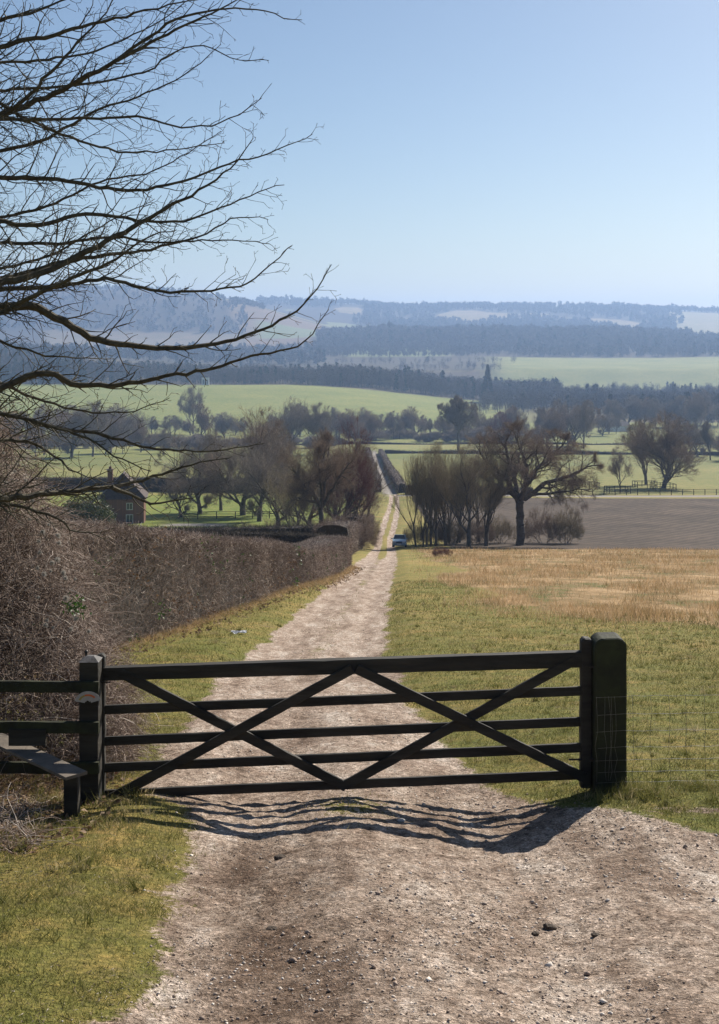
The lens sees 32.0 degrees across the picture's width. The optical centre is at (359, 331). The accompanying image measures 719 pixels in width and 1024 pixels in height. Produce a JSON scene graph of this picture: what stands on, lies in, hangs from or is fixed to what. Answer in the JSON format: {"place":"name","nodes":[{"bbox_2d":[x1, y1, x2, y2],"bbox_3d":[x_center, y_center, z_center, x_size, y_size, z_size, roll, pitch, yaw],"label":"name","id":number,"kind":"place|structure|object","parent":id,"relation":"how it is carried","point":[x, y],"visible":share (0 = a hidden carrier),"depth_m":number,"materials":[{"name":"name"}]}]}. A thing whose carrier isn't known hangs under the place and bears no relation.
{"place":"outdoors","nodes":[
{"label":"outdoors","id":0,"kind":"place"},
{"bbox_2d":[0,291,718,1023],"bbox_3d":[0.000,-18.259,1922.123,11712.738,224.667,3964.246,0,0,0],"label":"ground","id":1,"kind":"structure","parent":0,"point":[626,369],"depth_m":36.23,"materials":[{"name":"green plant"}]},
{"bbox_2d":[26,408,58,454],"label":"tree","id":2,"kind":"object","parent":1,"relation":"on","point":[36,416],"visible":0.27,"depth_m":579.88,"materials":[{"name":"grey plant"}]},
{"bbox_2d":[0,733,86,816],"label":"stile","id":3,"kind":"object","parent":1,"relation":"on","point":[69,774],"visible":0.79,"depth_m":9.66,"materials":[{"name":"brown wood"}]},
{"bbox_2d":[0,761,87,856],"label":"dead bramble","id":4,"kind":"object","parent":1,"relation":"on","point":[22,826],"visible":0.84,"depth_m":9.09,"materials":[{"name":"brown plant"}]},
{"bbox_2d":[0,680,99,773],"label":"rail fence","id":5,"kind":"object","parent":1,"relation":"on","point":[27,733],"visible":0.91,"depth_m":10.11,"materials":[{"name":"black wood"}]},
{"bbox_2d":[47,400,100,456],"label":"tree","id":6,"kind":"object","parent":1,"relation":"on","point":[76,424],"visible":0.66,"depth_m":558.13,"materials":[{"name":"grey plant"}]},
{"bbox_2d":[59,492,116,523],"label":"evergreen bush","id":7,"kind":"object","parent":1,"relation":"on","point":[81,507],"visible":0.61,"depth_m":174.97,"materials":[{"name":"green plant"}]},
{"bbox_2d":[78,650,102,802],"bbox_3d":[-2.196,3.299,10.230,0.164,1.369,0.160,0,0,0],"label":"gate post","id":8,"kind":"object","parent":1,"relation":"on","point":[90,745],"visible":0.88,"depth_m":10.15,"materials":[{"name":"wood"}]},
{"bbox_2d":[75,691,100,702],"bbox_3d":[-2.188,2.945,10.087,0.212,0.095,0.006,0,0,0],"label":"waymark sign","id":9,"kind":"object","parent":8,"relation":"attached to","point":[85,696],"visible":1,"depth_m":10.09,"materials":[{"name":"white plastic"}]},
{"bbox_2d":[72,398,109,456],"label":"tree","id":10,"kind":"object","parent":1,"relation":"on","point":[99,424],"visible":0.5,"depth_m":564.80,"materials":[{"name":"grey plant"}]},
{"bbox_2d":[0,380,190,782],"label":"bramble thicket","id":11,"kind":"object","parent":1,"relation":"on","point":[62,706],"visible":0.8,"depth_m":12.06,"materials":[{"name":"brown plant"}]},
{"bbox_2d":[95,429,120,453],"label":"bare tree","id":12,"kind":"object","parent":1,"relation":"on","point":[107,444],"visible":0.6,"depth_m":594.55,"materials":[{"name":"grey plant"}]},
{"bbox_2d":[97,411,135,452],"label":"tree","id":13,"kind":"object","parent":1,"relation":"on","point":[117,426],"visible":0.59,"depth_m":597.12,"materials":[{"name":"grey plant"}]},
{"bbox_2d":[90,466,148,523],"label":"brick cottage","id":14,"kind":"structure","parent":1,"relation":"on","point":[128,508],"depth_m":210.55,"materials":[{"name":"brick"}]},
{"bbox_2d":[110,407,149,440],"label":"tree","id":15,"kind":"object","parent":1,"relation":"on","point":[130,416],"visible":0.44,"depth_m":696.20,"materials":[{"name":"grey plant"}]},
{"bbox_2d":[128,422,152,451],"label":"tree","id":16,"kind":"object","parent":1,"relation":"on","point":[138,435],"visible":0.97,"depth_m":607.82,"materials":[{"name":"grey plant"}]},
{"bbox_2d":[1,475,281,492],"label":"field hedge","id":17,"kind":"object","parent":1,"relation":"on","point":[147,483],"visible":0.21,"depth_m":300.21,"materials":[{"name":"plant"}]},
{"bbox_2d":[152,427,171,451],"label":"tree","id":18,"kind":"object","parent":1,"relation":"on","point":[162,436],"visible":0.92,"depth_m":598.37,"materials":[{"name":"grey plant"}]},
{"bbox_2d":[159,415,180,432],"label":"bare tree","id":19,"kind":"object","parent":1,"relation":"on","point":[167,424],"visible":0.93,"depth_m":800.51,"materials":[{"name":"grey plant"}]},
{"bbox_2d":[0,0,340,556],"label":"overhanging tree","id":20,"kind":"object","parent":1,"relation":"on","point":[35,273],"visible":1,"depth_m":10.18,"materials":[{"name":"brown plant"}]},
{"bbox_2d":[149,462,202,516],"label":"bare tree","id":21,"kind":"object","parent":1,"relation":"on","point":[173,487],"visible":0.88,"depth_m":225.14,"materials":[{"name":"grey plant"}]},
{"bbox_2d":[0,511,352,678],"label":"clipped hedge","id":22,"kind":"object","parent":1,"relation":"on","point":[194,576],"visible":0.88,"depth_m":32.43,"materials":[{"name":"brown plant"}]},
{"bbox_2d":[0,341,356,386],"bbox_3d":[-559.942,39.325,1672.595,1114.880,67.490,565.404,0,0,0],"label":"mixed wood","id":23,"kind":"object","parent":1,"relation":"on","point":[257,374],"visible":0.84,"depth_m":1452.26,"materials":[{"name":"green plant"}]},
{"bbox_2d":[0,567,364,854],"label":"fallen leaves","id":24,"kind":"object","parent":1,"relation":"on","point":[45,783],"visible":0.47,"depth_m":10.58,"materials":[{"name":"brown plant"}]},
{"bbox_2d":[0,564,364,827],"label":"dead grass","id":25,"kind":"structure","parent":1,"relation":"on","point":[311,583],"depth_m":32.28,"materials":[{"name":"beige plant"}]},
{"bbox_2d":[176,383,203,433],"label":"bare tree","id":26,"kind":"object","parent":1,"relation":"on","point":[188,409],"visible":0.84,"depth_m":860.14,"materials":[{"name":"grey plant"}]},
{"bbox_2d":[153,429,235,513],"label":"bare tree","id":27,"kind":"object","parent":1,"relation":"on","point":[196,466],"visible":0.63,"depth_m":235.84,"materials":[{"name":"brown plant"}]},
{"bbox_2d":[73,522,317,532],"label":"field hedge","id":28,"kind":"object","parent":1,"relation":"on","point":[299,528],"visible":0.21,"depth_m":121.88,"materials":[{"name":"plant"}]},
{"bbox_2d":[191,403,214,435],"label":"bare tree","id":29,"kind":"object","parent":1,"relation":"on","point":[202,420],"visible":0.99,"depth_m":724.03,"materials":[{"name":"grey plant"}]},
{"bbox_2d":[201,424,242,510],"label":"bare tree","id":30,"kind":"object","parent":1,"relation":"on","point":[211,440],"visible":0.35,"depth_m":243.04,"materials":[{"name":"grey plant"}]},
{"bbox_2d":[210,412,240,437],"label":"tree","id":31,"kind":"object","parent":1,"relation":"on","point":[222,426],"visible":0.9,"depth_m":785.94,"materials":[{"name":"grey plant"}]},
{"bbox_2d":[193,405,300,514],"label":"bare tree","id":32,"kind":"object","parent":1,"relation":"on","point":[259,433],"visible":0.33,"depth_m":229.70,"materials":[{"name":"brown plant"}]},
{"bbox_2d":[177,527,326,544],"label":"field hedge","id":33,"kind":"object","parent":1,"relation":"on","point":[293,537],"visible":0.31,"depth_m":97.60,"materials":[{"name":"plant"}]},
{"bbox_2d":[215,426,304,521],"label":"bare tree","id":34,"kind":"object","parent":1,"relation":"on","point":[251,507],"visible":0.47,"depth_m":213.63,"materials":[{"name":"brown plant"}]},
{"bbox_2d":[232,446,312,524],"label":"bare tree","id":35,"kind":"object","parent":1,"relation":"on","point":[255,475],"visible":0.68,"depth_m":203.01,"materials":[{"name":"brown plant"}]},
{"bbox_2d":[262,445,319,524],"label":"bare tree","id":36,"kind":"object","parent":1,"relation":"on","point":[280,497],"visible":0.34,"depth_m":150.32,"materials":[{"name":"brown plant"}]},
{"bbox_2d":[268,396,320,452],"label":"tree","id":37,"kind":"object","parent":1,"relation":"on","point":[291,418],"visible":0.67,"depth_m":585.93,"materials":[{"name":"grey plant"}]},
{"bbox_2d":[274,435,342,523],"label":"bare tree","id":38,"kind":"object","parent":1,"relation":"on","point":[306,521],"visible":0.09,"depth_m":190.91,"materials":[{"name":"brown plant"}]},
{"bbox_2d":[299,400,334,441],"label":"tree","id":39,"kind":"object","parent":1,"relation":"on","point":[325,415],"visible":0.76,"depth_m":589.87,"materials":[{"name":"grey plant"}]},
{"bbox_2d":[273,425,363,522],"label":"bare tree","id":40,"kind":"object","parent":1,"relation":"on","point":[322,472],"visible":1,"depth_m":138.73,"materials":[{"name":"brown plant"}]},
{"bbox_2d":[313,519,364,554],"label":"clipped hedge","id":41,"kind":"object","parent":1,"relation":"on","point":[350,529],"visible":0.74,"depth_m":116.00,"materials":[{"name":"brown plant"}]},
{"bbox_2d":[307,409,380,521],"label":"bare tree","id":42,"kind":"object","parent":1,"relation":"on","point":[354,504],"visible":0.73,"depth_m":159.67,"materials":[{"name":"brown plant"}]},
{"bbox_2d":[297,439,390,521],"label":"bare tree","id":43,"kind":"object","parent":1,"relation":"on","point":[342,489],"visible":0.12,"depth_m":178.23,"materials":[{"name":"brown plant"}]},
{"bbox_2d":[335,408,371,441],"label":"tree","id":44,"kind":"object","parent":1,"relation":"on","point":[348,419],"visible":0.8,"depth_m":721.01,"materials":[{"name":"grey plant"}]},
{"bbox_2d":[324,504,385,550],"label":"bare shrub","id":45,"kind":"object","parent":1,"relation":"on","point":[365,534],"visible":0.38,"depth_m":139.63,"materials":[{"name":"brown plant"}]},
{"bbox_2d":[0,340,717,370],"bbox_3d":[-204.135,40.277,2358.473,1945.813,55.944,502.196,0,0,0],"label":"hedgerow trees","id":46,"kind":"object","parent":1,"relation":"on","point":[150,357],"visible":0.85,"depth_m":2243.36,"materials":[{"name":"green plant"}]},
{"bbox_2d":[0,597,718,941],"bbox_3d":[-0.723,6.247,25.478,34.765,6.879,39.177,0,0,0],"label":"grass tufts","id":47,"kind":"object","parent":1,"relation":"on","point":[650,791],"visible":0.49,"depth_m":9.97,"materials":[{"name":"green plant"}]},
{"bbox_2d":[1,320,718,364],"bbox_3d":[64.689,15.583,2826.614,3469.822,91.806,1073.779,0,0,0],"label":"ridge wood","id":48,"kind":"object","parent":1,"relation":"on","point":[361,339],"visible":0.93,"depth_m":2835.31,"materials":[{"name":"plant"}]},
{"bbox_2d":[331,448,391,524],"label":"bare tree","id":49,"kind":"object","parent":1,"relation":"on","point":[376,494],"visible":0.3,"depth_m":170.83,"materials":[{"name":"brown plant"}]},
{"bbox_2d":[352,410,382,438],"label":"bare tree","id":50,"kind":"object","parent":1,"relation":"on","point":[372,422],"visible":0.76,"depth_m":745.28,"materials":[{"name":"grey plant"}]},
{"bbox_2d":[378,449,405,492],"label":"lane hedge","id":51,"kind":"object","parent":1,"relation":"on","point":[394,474],"visible":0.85,"depth_m":360.37,"materials":[{"name":"plant"}]},
{"bbox_2d":[384,411,400,438],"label":"bare tree","id":52,"kind":"object","parent":1,"relation":"on","point":[392,421],"visible":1,"depth_m":782.04,"materials":[{"name":"grey plant"}]},
{"bbox_2d":[398,405,430,432],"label":"bare tree","id":53,"kind":"object","parent":1,"relation":"on","point":[413,416],"visible":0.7,"depth_m":814.16,"materials":[{"name":"grey plant"}]},
{"bbox_2d":[403,518,432,545],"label":"bare shrub","id":54,"kind":"object","parent":1,"relation":"on","point":[417,534],"visible":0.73,"depth_m":160.75,"materials":[{"name":"brown plant"}]},
{"bbox_2d":[391,446,452,546],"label":"bare tree","id":55,"kind":"object","parent":1,"relation":"on","point":[427,494],"visible":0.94,"depth_m":156.79,"materials":[{"name":"brown plant"}]},
{"bbox_2d":[412,431,440,441],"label":"bare shrub","id":56,"kind":"object","parent":1,"relation":"on","point":[424,437],"visible":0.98,"depth_m":740.29,"materials":[{"name":"grey plant"}]},
{"bbox_2d":[404,443,460,545],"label":"bare tree","id":57,"kind":"object","parent":1,"relation":"on","point":[436,526],"visible":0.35,"depth_m":159.96,"materials":[{"name":"brown plant"}]},
{"bbox_2d":[420,517,450,544],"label":"bare shrub","id":58,"kind":"object","parent":1,"relation":"on","point":[440,533],"visible":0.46,"depth_m":165.24,"materials":[{"name":"brown plant"}]},
{"bbox_2d":[420,439,458,545],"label":"bare tree","id":59,"kind":"object","parent":1,"relation":"on","point":[443,526],"visible":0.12,"depth_m":162.75,"materials":[{"name":"brown plant"}]},
{"bbox_2d":[321,361,563,400],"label":"bare wood","id":60,"kind":"object","parent":1,"relation":"on","point":[406,380],"visible":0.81,"depth_m":1452.85,"materials":[{"name":"plant"}]},
{"bbox_2d":[434,426,480,441],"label":"bare shrub","id":61,"kind":"object","parent":1,"relation":"on","point":[451,435],"visible":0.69,"depth_m":735.00,"materials":[{"name":"grey plant"}]},
{"bbox_2d":[436,393,479,448],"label":"bare tree","id":62,"kind":"object","parent":1,"relation":"on","point":[458,416],"visible":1,"depth_m":637.45,"materials":[{"name":"grey plant"}]},
{"bbox_2d":[480,364,493,400],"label":"conifer tree","id":63,"kind":"object","parent":1,"relation":"on","point":[487,384],"visible":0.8,"depth_m":1393.57,"materials":[{"name":"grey plant"}]},
{"bbox_2d":[490,411,513,443],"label":"bare tree","id":64,"kind":"object","parent":1,"relation":"on","point":[500,422],"visible":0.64,"depth_m":690.40,"materials":[{"name":"grey plant"}]},
{"bbox_2d":[296,440,713,444],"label":"field hedge","id":65,"kind":"object","parent":1,"relation":"on","point":[404,443],"visible":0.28,"depth_m":705.74,"materials":[{"name":"green plant"}]},
{"bbox_2d":[506,404,527,439],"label":"bare tree","id":66,"kind":"object","parent":1,"relation":"on","point":[519,415],"visible":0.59,"depth_m":766.38,"materials":[{"name":"grey plant"}]},
{"bbox_2d":[530,408,567,442],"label":"bare tree","id":67,"kind":"object","parent":1,"relation":"on","point":[548,422],"visible":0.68,"depth_m":661.17,"materials":[{"name":"grey plant"}]},
{"bbox_2d":[385,448,718,454],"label":"field hedge","id":68,"kind":"object","parent":1,"relation":"on","point":[388,451],"visible":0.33,"depth_m":590.53,"materials":[{"name":"green plant"}]},
{"bbox_2d":[406,545,718,647],"bbox_3d":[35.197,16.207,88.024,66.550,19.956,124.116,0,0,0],"label":"dead grass","id":69,"kind":"structure","parent":1,"relation":"on","point":[634,609],"depth_m":58.51,"materials":[{"name":"beige plant"}]},
{"bbox_2d":[547,402,582,443],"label":"bare tree","id":70,"kind":"object","parent":1,"relation":"on","point":[568,428],"visible":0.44,"depth_m":689.62,"materials":[{"name":"grey plant"}]},
{"bbox_2d":[413,375,718,425],"bbox_3d":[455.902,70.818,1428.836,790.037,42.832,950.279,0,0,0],"label":"valley wood","id":71,"kind":"object","parent":1,"relation":"on","point":[598,396],"visible":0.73,"depth_m":1254.44,"materials":[{"name":"plant"}]},
{"bbox_2d":[555,399,604,442],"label":"bare tree","id":72,"kind":"object","parent":1,"relation":"on","point":[598,413],"visible":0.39,"depth_m":685.50,"materials":[{"name":"grey plant"}]},
{"bbox_2d":[568,399,595,445],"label":"bare tree","id":73,"kind":"object","parent":1,"relation":"on","point":[584,420],"visible":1,"depth_m":657.81,"materials":[{"name":"grey plant"}]},
{"bbox_2d":[595,411,617,435],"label":"bare tree","id":74,"kind":"object","parent":1,"relation":"on","point":[608,422],"visible":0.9,"depth_m":837.05,"materials":[{"name":"grey plant"}]},
{"bbox_2d":[589,632,626,792],"bbox_3d":[2.028,3.221,10.310,0.302,1.445,0.240,0,0,0],"label":"gate post","id":75,"kind":"object","parent":1,"relation":"on","point":[609,663],"visible":0.86,"depth_m":10.19,"materials":[{"name":"wood"}]},
{"bbox_2d":[97,636,591,797],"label":"field gate","id":76,"kind":"structure","parent":75,"relation":"attached to","point":[556,663],"depth_m":10.31,"materials":[{"name":"wood"}]},
{"bbox_2d":[606,398,626,419],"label":"bare tree","id":77,"kind":"object","parent":1,"relation":"on","point":[616,410],"visible":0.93,"depth_m":929.84,"materials":[{"name":"grey plant"}]},
{"bbox_2d":[607,445,633,492],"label":"bare tree","id":78,"kind":"object","parent":1,"relation":"on","point":[615,464],"visible":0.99,"depth_m":299.77,"materials":[{"name":"brown plant"}]},
{"bbox_2d":[611,393,643,423],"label":"bare tree","id":79,"kind":"object","parent":1,"relation":"on","point":[631,407],"visible":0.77,"depth_m":966.00,"materials":[{"name":"grey plant"}]},
{"bbox_2d":[619,419,656,483],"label":"bare tree","id":80,"kind":"object","parent":1,"relation":"on","point":[643,466],"visible":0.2,"depth_m":335.86,"materials":[{"name":"brown plant"}]},
{"bbox_2d":[630,397,660,423],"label":"bare tree","id":81,"kind":"object","parent":1,"relation":"on","point":[645,408],"visible":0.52,"depth_m":957.84,"materials":[{"name":"grey plant"}]},
{"bbox_2d":[595,695,718,784],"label":"wire fence","id":82,"kind":"object","parent":1,"relation":"on","point":[651,759],"visible":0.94,"depth_m":10.23,"materials":[{"name":"grey metal"}]},
{"bbox_2d":[614,409,711,487],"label":"bare tree","id":83,"kind":"object","parent":1,"relation":"on","point":[669,450],"visible":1,"depth_m":319.53,"materials":[{"name":"brown plant"}]},
{"bbox_2d":[672,418,716,456],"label":"bare tree","id":84,"kind":"object","parent":1,"relation":"on","point":[695,433],"visible":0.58,"depth_m":561.95,"materials":[{"name":"grey plant"}]},
{"bbox_2d":[682,392,713,428],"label":"bare tree","id":85,"kind":"object","parent":1,"relation":"on","point":[696,409],"visible":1,"depth_m":921.06,"materials":[{"name":"grey plant"}]},
{"bbox_2d":[691,388,718,422],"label":"bare tree","id":86,"kind":"object","parent":1,"relation":"on","point":[706,394],"visible":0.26,"depth_m":992.55,"materials":[{"name":"grey plant"}]},
{"bbox_2d":[699,420,714,459],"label":"bare tree","id":87,"kind":"object","parent":1,"relation":"on","point":[707,437],"visible":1,"depth_m":526.12,"materials":[{"name":"grey plant"}]},
{"bbox_2d":[0,0,718,311],"label":"sky","id":88,"kind":"structure","parent":0,"point":[494,151],"materials":[{"name":"blue"}]},
{"bbox_2d":[33,287,718,333],"bbox_3d":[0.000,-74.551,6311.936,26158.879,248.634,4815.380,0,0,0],"label":"hills","id":89,"kind":"structure","parent":0,"point":[342,316],"depth_m":4846.16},
{"bbox_2d":[0,283,718,332],"bbox_3d":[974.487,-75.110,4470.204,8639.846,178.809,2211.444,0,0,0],"label":"down wood","id":90,"kind":"object","parent":89,"relation":"on","point":[527,318],"visible":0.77,"depth_m":4482.89,"materials":[{"name":"plant"}]},
{"bbox_2d":[6,283,716,311],"bbox_3d":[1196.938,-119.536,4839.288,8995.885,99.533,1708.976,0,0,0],"label":"hilltop trees","id":91,"kind":"object","parent":89,"relation":"on","point":[486,302],"visible":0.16,"depth_m":5503.48,"materials":[{"name":"green plant"}]},
{"bbox_2d":[99,495,718,1023],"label":"dirt track","id":92,"kind":"structure","parent":0,"point":[355,609],"depth_m":7.47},
{"bbox_2d":[0,635,718,1023],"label":"plant debris","id":93,"kind":"object","parent":92,"relation":"on","point":[366,893],"visible":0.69,"depth_m":7.07,"materials":[{"name":"brown plant"}]},
{"bbox_2d":[61,628,718,1023],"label":"loose stones","id":94,"kind":"object","parent":92,"relation":"on","point":[503,990],"visible":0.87,"depth_m":6.45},
{"bbox_2d":[165,451,718,525],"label":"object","id":95,"kind":"structure","parent":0,"point":[390,491],"depth_m":285.17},
{"bbox_2d":[411,497,718,549],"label":"ploughed field","id":96,"kind":"structure","parent":0,"point":[640,523],"depth_m":213.59,"materials":[{"name":"brown soil"}]},
{"bbox_2d":[440,516,465,544],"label":"bare shrub","id":97,"kind":"object","parent":96,"relation":"on","point":[453,530],"visible":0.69,"depth_m":165.78,"materials":[{"name":"brown plant"}]},
{"bbox_2d":[438,450,479,543],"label":"bare tree","id":98,"kind":"object","parent":96,"relation":"on","point":[463,505],"visible":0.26,"depth_m":170.17,"materials":[{"name":"brown plant"}]},
{"bbox_2d":[428,437,502,546],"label":"bare tree","id":99,"kind":"object","parent":96,"relation":"on","point":[467,502],"visible":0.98,"depth_m":156.21,"materials":[{"name":"brown plant"}]},
{"bbox_2d":[458,514,496,544],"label":"bare shrub","id":100,"kind":"object","parent":96,"relation":"on","point":[491,535],"visible":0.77,"depth_m":166.38,"materials":[{"name":"brown plant"}]},
{"bbox_2d":[453,445,512,541],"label":"bare tree","id":101,"kind":"object","parent":96,"relation":"on","point":[477,517],"visible":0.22,"depth_m":171.69,"materials":[{"name":"brown plant"}]},
{"bbox_2d":[469,451,520,545],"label":"bare tree","id":102,"kind":"object","parent":96,"relation":"on","point":[497,491],"visible":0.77,"depth_m":160.37,"materials":[{"name":"brown plant"}]},
{"bbox_2d":[488,513,516,543],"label":"bare shrub","id":103,"kind":"object","parent":96,"relation":"on","point":[505,530],"visible":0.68,"depth_m":169.54,"materials":[{"name":"brown plant"}]},
{"bbox_2d":[458,416,606,544],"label":"oak tree","id":104,"kind":"object","parent":96,"relation":"on","point":[528,478],"visible":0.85,"depth_m":162.79,"materials":[{"name":"brown plant"}]},
{"bbox_2d":[524,505,564,542],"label":"bare shrub","id":105,"kind":"object","parent":96,"relation":"on","point":[539,523],"visible":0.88,"depth_m":168.76,"materials":[{"name":"brown plant"}]},
{"bbox_2d":[545,503,585,542],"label":"bare shrub","id":106,"kind":"object","parent":96,"relation":"on","point":[574,531],"visible":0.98,"depth_m":167.36,"materials":[{"name":"brown plant"}]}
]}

